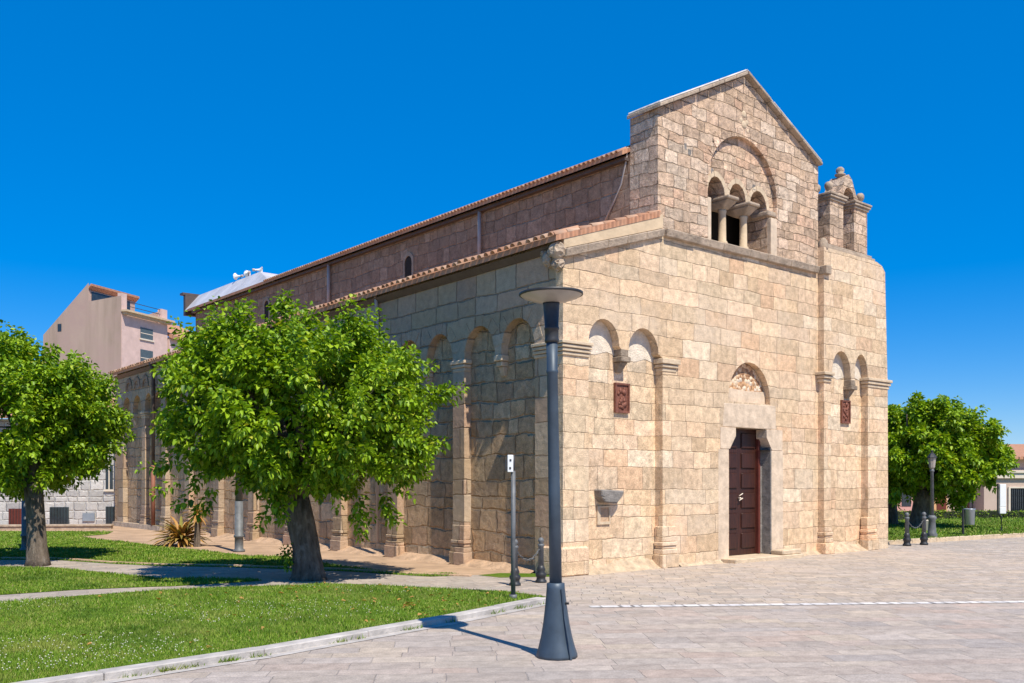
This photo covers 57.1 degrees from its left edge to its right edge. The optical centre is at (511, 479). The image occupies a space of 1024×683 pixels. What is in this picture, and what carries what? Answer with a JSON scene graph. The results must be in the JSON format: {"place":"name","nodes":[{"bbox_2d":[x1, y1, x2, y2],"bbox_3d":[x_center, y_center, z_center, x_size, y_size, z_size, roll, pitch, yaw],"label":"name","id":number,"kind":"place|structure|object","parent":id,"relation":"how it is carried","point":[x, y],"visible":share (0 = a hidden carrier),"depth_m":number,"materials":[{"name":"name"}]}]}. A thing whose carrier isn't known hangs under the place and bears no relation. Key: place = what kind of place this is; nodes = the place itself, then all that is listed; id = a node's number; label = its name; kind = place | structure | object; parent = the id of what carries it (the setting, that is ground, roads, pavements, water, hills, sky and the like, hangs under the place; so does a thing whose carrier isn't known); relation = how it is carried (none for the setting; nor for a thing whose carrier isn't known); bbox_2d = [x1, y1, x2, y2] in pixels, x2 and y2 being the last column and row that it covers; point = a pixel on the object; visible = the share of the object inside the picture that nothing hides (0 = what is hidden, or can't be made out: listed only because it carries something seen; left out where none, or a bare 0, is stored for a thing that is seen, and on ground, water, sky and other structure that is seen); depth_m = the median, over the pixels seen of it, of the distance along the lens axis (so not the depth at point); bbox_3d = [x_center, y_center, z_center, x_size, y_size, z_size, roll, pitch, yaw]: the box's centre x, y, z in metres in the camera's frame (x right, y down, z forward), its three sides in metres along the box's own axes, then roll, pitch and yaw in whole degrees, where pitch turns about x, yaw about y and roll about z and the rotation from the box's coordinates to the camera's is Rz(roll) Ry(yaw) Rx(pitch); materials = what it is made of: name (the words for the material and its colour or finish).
{"place":"outdoors","nodes":[
{"label":"outdoors","id":0,"kind":"place"},
{"bbox_2d":[0,565,260,594],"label":"lawn","id":1,"kind":"structure","parent":0,"point":[155,579],"depth_m":15.48,"materials":[{"name":"green plant"}]},
{"bbox_2d":[0,530,458,576],"bbox_3d":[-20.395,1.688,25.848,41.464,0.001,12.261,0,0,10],"label":"back lawn","id":2,"kind":"structure","parent":0,"point":[64,532],"depth_m":21.91,"materials":[{"name":"plant"}]},
{"bbox_2d":[19,498,26,550],"bbox_3d":[-11.637,-0.185,22.531,0.380,3.770,0.380,0,0,0],"label":"park lamp","id":3,"kind":"object","parent":2,"relation":"on","point":[23,530],"visible":0.23,"depth_m":22.44,"materials":[{"name":"grey metal"}]},
{"bbox_2d":[0,526,534,574],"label":"soil strip","id":4,"kind":"object","parent":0,"point":[144,536],"visible":0.26,"depth_m":22.01,"materials":[{"name":"beige soil"}]},
{"bbox_2d":[0,524,113,529],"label":"wall","id":5,"kind":"structure","parent":4,"relation":"on","point":[55,526],"depth_m":32.35,"materials":[{"name":"beige stone"}]},
{"bbox_2d":[150,516,210,547],"bbox_3d":[-8.541,1.506,24.223,1.706,1.160,1.630,0,0,-40],"label":"spiky plant","id":6,"kind":"object","parent":4,"relation":"on","point":[180,533],"visible":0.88,"depth_m":24.02,"materials":[{"name":"beige plant"}]},
{"bbox_2d":[180,500,213,546],"bbox_3d":[-7.962,1.099,23.877,0.851,1.247,0.886,0,0,18],"label":"spiky plant","id":7,"kind":"object","parent":4,"relation":"on","point":[197,534],"visible":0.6,"depth_m":23.81,"materials":[{"name":"brown plant"}]},
{"bbox_2d":[233,473,244,551],"bbox_3d":[-6.446,-0.185,22.218,0.380,3.770,0.380,0,0,0],"label":"park lamp","id":8,"kind":"object","parent":4,"relation":"on","point":[238,536],"visible":0.35,"depth_m":22.14,"materials":[{"name":"grey metal"}]},
{"bbox_2d":[0,582,545,682],"bbox_3d":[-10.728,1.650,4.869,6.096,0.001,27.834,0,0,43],"label":"front lawn","id":9,"kind":"structure","parent":0,"point":[287,593],"depth_m":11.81,"materials":[{"name":"green plant"}]},
{"bbox_2d":[0,581,496,669],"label":"clover flowers","id":10,"kind":"object","parent":9,"relation":"on","point":[146,634],"visible":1,"depth_m":9.37,"materials":[{"name":"plant"}]},
{"bbox_2d":[81,582,531,648],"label":"fallen leaves","id":11,"kind":"object","parent":9,"relation":"on","point":[327,601],"visible":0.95,"depth_m":12.73,"materials":[{"name":"brown plant"}]},
{"bbox_2d":[505,455,516,597],"bbox_3d":[-0.013,0.660,13.147,0.170,2.020,0.110,0,0,0],"label":"sign post","id":12,"kind":"object","parent":9,"relation":"on","point":[510,463],"visible":0.88,"depth_m":13.12,"materials":[{"name":"grey metal"}]},
{"bbox_2d":[0,560,562,600],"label":"garden path","id":13,"kind":"structure","parent":0,"point":[266,576],"depth_m":16.16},
{"bbox_2d":[0,319,136,566],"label":"broadleaf tree","id":14,"kind":"object","parent":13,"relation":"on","point":[68,428],"visible":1,"depth_m":18.46,"materials":[{"name":"green plant"}]},
{"bbox_2d":[1,557,471,576],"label":"path edging","id":15,"kind":"object","parent":13,"relation":"on","point":[351,569],"visible":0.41,"depth_m":18.38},
{"bbox_2d":[135,289,469,581],"bbox_3d":[-3.588,-0.679,15.804,5.272,4.862,5.236,0,0,-40],"label":"broadleaf tree","id":16,"kind":"object","parent":13,"relation":"on","point":[318,445],"visible":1,"depth_m":14.84,"materials":[{"name":"green plant"}]},
{"bbox_2d":[509,539,520,585],"bbox_3d":[0.048,1.323,15.091,0.190,0.755,0.187,0,0,0],"label":"bollard","id":17,"kind":"object","parent":13,"relation":"on","point":[518,578],"visible":0.46,"depth_m":15.05,"materials":[{"name":"metal"}]},
{"bbox_2d":[535,537,546,582],"bbox_3d":[0.479,1.323,15.531,0.190,0.755,0.187,0,0,0],"label":"bollard","id":18,"kind":"object","parent":13,"relation":"on","point":[540,575],"visible":1,"depth_m":15.49,"materials":[{"name":"metal"}]},
{"bbox_2d":[518,549,539,560],"bbox_3d":[0.264,1.183,15.311,0.038,0.269,0.663,0,0,44],"label":"hanging chain","id":19,"kind":"object","parent":18,"relation":"hanging from","point":[529,558],"visible":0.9,"depth_m":15.34,"materials":[{"name":"grey metal"}]},
{"bbox_2d":[0,0,1023,443],"label":"sky","id":20,"kind":"structure","parent":0,"point":[155,151],"materials":[{"name":"blue"}]},
{"bbox_2d":[482,573,548,576],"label":"corner lawn","id":21,"kind":"structure","parent":0,"point":[509,574],"depth_m":16.63,"materials":[{"name":"green plant"}]},
{"bbox_2d":[114,602,1023,682],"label":"plaza paving","id":22,"kind":"structure","parent":0,"point":[927,643],"depth_m":9.38,"materials":[{"name":"stone"}]},
{"bbox_2d":[13,597,545,682],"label":"kerb","id":23,"kind":"structure","parent":22,"relation":"on","point":[122,671],"depth_m":9.20,"materials":[{"name":"grey stone"}]},
{"bbox_2d":[91,603,544,682],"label":"gutter course","id":24,"kind":"object","parent":22,"relation":"on","point":[292,651],"visible":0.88,"depth_m":9.41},
{"bbox_2d":[123,601,543,677],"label":"kerb weeds","id":25,"kind":"object","parent":24,"relation":"on","point":[337,641],"visible":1,"depth_m":8.88,"materials":[{"name":"green plant"}]},
{"bbox_2d":[519,287,582,660],"bbox_3d":[0.403,-0.061,9.038,0.616,3.527,0.616,-1,0,0],"label":"street lamp","id":26,"kind":"object","parent":22,"relation":"on","point":[556,642],"visible":1,"depth_m":8.98,"materials":[{"name":"metal"}]},
{"bbox_2d":[590,601,1023,606],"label":"drain strip","id":27,"kind":"object","parent":22,"relation":"on","point":[807,604],"visible":1,"depth_m":12.80,"materials":[{"name":"stone"}]},
{"bbox_2d":[562,537,1023,606],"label":"church forecourt","id":28,"kind":"structure","parent":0,"point":[974,570],"depth_m":16.07,"materials":[{"name":"beige stone"}]},
{"bbox_2d":[108,69,892,576],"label":"stone church","id":29,"kind":"structure","parent":28,"relation":"on","point":[704,247],"depth_m":19.58,"materials":[{"name":"stone"}]},
{"bbox_2d":[233,273,243,279],"bbox_3d":[-9.743,-7.263,33.606,0.330,0.286,0.255,0,0,20],"label":"horn loudspeaker","id":30,"kind":"object","parent":29,"relation":"on","point":[235,276],"visible":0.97,"depth_m":33.58,"materials":[{"name":"metal"}]},
{"bbox_2d":[244,270,250,276],"bbox_3d":[-9.273,-7.263,33.093,0.255,0.286,0.330,0,0,-29],"label":"horn loudspeaker","id":31,"kind":"object","parent":29,"relation":"on","point":[247,273],"visible":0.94,"depth_m":33.17,"materials":[{"name":"metal"}]},
{"bbox_2d":[252,267,262,271],"bbox_3d":[-8.825,-7.263,32.601,0.330,0.286,0.255,0,0,-6],"label":"horn loudspeaker","id":32,"kind":"object","parent":29,"relation":"on","point":[259,269],"visible":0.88,"depth_m":32.56,"materials":[{"name":"metal"}]},
{"bbox_2d":[263,298,269,322],"bbox_3d":[-8.081,-5.605,31.035,0.050,0.810,0.480,0,0,-40],"label":"slit window","id":33,"kind":"structure","parent":29,"relation":"in","point":[266,302],"depth_m":31.05,"materials":[{"name":"grey stone"}]},
{"bbox_2d":[403,252,413,277],"bbox_3d":[-2.704,-5.555,24.648,0.050,0.810,0.480,0,0,-40],"label":"slit window","id":34,"kind":"structure","parent":29,"relation":"in","point":[408,261],"depth_m":24.64,"materials":[{"name":"grey stone"}]},
{"bbox_2d":[614,382,629,413],"bbox_3d":[2.067,-1.540,17.692,0.390,0.560,0.062,0,0,-40],"label":"relief panel","id":35,"kind":"object","parent":29,"relation":"attached to","point":[621,397],"visible":1,"depth_m":17.67,"materials":[{"name":"red stone"}]},
{"bbox_2d":[729,429,755,555],"bbox_3d":[4.842,0.255,20.176,1.315,2.710,0.141,0,0,-40],"label":"door","id":36,"kind":"structure","parent":29,"relation":"in","point":[742,452],"depth_m":20.28,"materials":[{"name":"brown wood"}]},
{"bbox_2d":[708,138,776,255],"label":"triple window","id":37,"kind":"structure","parent":29,"relation":"in","point":[740,215],"depth_m":20.14,"materials":[{"name":"stone"}]},
{"bbox_2d":[756,439,759,553],"bbox_3d":[5.371,0.255,20.622,0.060,2.710,0.140,0,0,-40],"label":"door","id":38,"kind":"structure","parent":29,"relation":"in","point":[757,440],"depth_m":20.58,"materials":[{"name":"red wood"}]},
{"bbox_2d":[840,400,850,423],"bbox_3d":[7.958,-1.625,22.441,0.380,0.550,0.063,0,0,-40],"label":"relief panel","id":39,"kind":"object","parent":29,"relation":"attached to","point":[845,411],"visible":1,"depth_m":22.42,"materials":[{"name":"red stone"}]},
{"bbox_2d":[903,512,910,545],"bbox_3d":[10.174,1.266,24.238,0.209,0.868,0.206,0,0,0],"label":"bollard","id":40,"kind":"object","parent":28,"relation":"on","point":[907,539],"visible":1,"depth_m":24.19,"materials":[{"name":"metal"}]},
{"bbox_2d":[920,512,927,544],"bbox_3d":[10.775,1.266,24.611,0.209,0.868,0.206,0,0,0],"label":"bollard","id":41,"kind":"object","parent":28,"relation":"on","point":[924,538],"visible":1,"depth_m":24.56,"materials":[{"name":"metal"}]},
{"bbox_2d":[897,493,971,510],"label":"salmon annexe","id":42,"kind":"structure","parent":28,"relation":"on","point":[903,504],"depth_m":43.00,"materials":[{"name":"paint"}]},
{"bbox_2d":[888,533,1023,544],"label":"kerb","id":43,"kind":"structure","parent":28,"relation":"on","point":[952,538],"depth_m":26.48,"materials":[{"name":"beige stone"}]},
{"bbox_2d":[972,444,1023,511],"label":"house","id":44,"kind":"structure","parent":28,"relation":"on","point":[986,499],"depth_m":42.00,"materials":[{"name":"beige paint"}]},
{"bbox_2d":[1008,487,1023,511],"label":"window","id":45,"kind":"structure","parent":44,"relation":"in","point":[1015,494],"depth_m":41.98,"materials":[{"name":"beige paint"}]},
{"bbox_2d":[888,516,1023,540],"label":"lawn","id":46,"kind":"structure","parent":0,"point":[971,525],"depth_m":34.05,"materials":[{"name":"green plant"}]},
{"bbox_2d":[888,404,928,524],"bbox_3d":[13.669,-0.539,34.102,4.945,4.478,4.698,0,0,-40],"label":"broadleaf tree","id":47,"kind":"object","parent":46,"relation":"on","point":[892,516],"depth_m":33.77,"materials":[{"name":"green plant"}]},
{"bbox_2d":[927,450,937,536],"bbox_3d":[11.705,0.420,26.225,0.340,2.520,0.335,0,0,0],"label":"lamp post","id":48,"kind":"object","parent":46,"relation":"on","point":[932,517],"visible":0.9,"depth_m":26.17,"materials":[{"name":"grey metal"}]},
{"bbox_2d":[888,390,1019,527],"bbox_3d":[14.337,-0.677,32.100,5.088,4.793,4.850,0,0,-2],"label":"broadleaf tree","id":49,"kind":"object","parent":46,"relation":"on","point":[971,452],"visible":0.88,"depth_m":30.66,"materials":[{"name":"green plant"}]},
{"bbox_2d":[897,509,1023,519],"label":"hedge","id":50,"kind":"object","parent":46,"relation":"on","point":[945,514],"visible":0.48,"depth_m":39.91,"materials":[{"name":"green plant"}]},
{"bbox_2d":[962,508,975,533],"bbox_3d":[13.406,1.225,27.584,0.339,0.770,0.328,0,0,43],"label":"litter bin","id":51,"kind":"object","parent":46,"relation":"on","point":[968,516],"visible":0.98,"depth_m":27.48,"materials":[{"name":"metal"}]},
{"bbox_2d":[997,483,1005,530],"bbox_3d":[15.406,0.860,29.624,0.280,1.500,0.060,0,0,0],"label":"information board","id":52,"kind":"object","parent":46,"relation":"on","point":[1001,498],"visible":0.96,"depth_m":29.59,"materials":[{"name":"metal"}]},
{"label":"ground","id":53,"kind":"structure","parent":0,"visible":0},
{"bbox_2d":[0,398,114,523],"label":"grey stone house","id":54,"kind":"structure","parent":53,"relation":"on","point":[90,501],"depth_m":35.50,"materials":[{"name":"stone"}]},
{"bbox_2d":[104,465,114,490],"bbox_3d":[-15.181,-0.060,35.460,0.384,0.980,0.067,0,0,0],"label":"window","id":55,"kind":"structure","parent":54,"relation":"in","point":[109,475],"depth_m":35.47,"materials":[{"name":"beige paint"}]},
{"bbox_2d":[43,283,174,395],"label":"apartment house","id":56,"kind":"structure","parent":53,"relation":"on","point":[105,329],"depth_m":101.57,"materials":[{"name":"paint"}]},
{"bbox_2d":[91,291,129,309],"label":"terrace window","id":57,"kind":"structure","parent":56,"relation":"in","point":[94,296],"depth_m":102.80,"materials":[{"name":"glass"}]},
{"bbox_2d":[140,349,152,361],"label":"window","id":58,"kind":"structure","parent":56,"relation":"in","point":[144,354],"depth_m":103.48,"materials":[{"name":"blue glass"}]},
{"bbox_2d":[140,327,153,341],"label":"window","id":59,"kind":"structure","parent":56,"relation":"in","point":[146,334],"depth_m":103.63,"materials":[{"name":"blue glass"}]},
{"bbox_2d":[135,317,190,352],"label":"neighbour house","id":60,"kind":"structure","parent":53,"relation":"on","point":[170,337],"depth_m":108.12,"materials":[{"name":"paint"}]}
]}

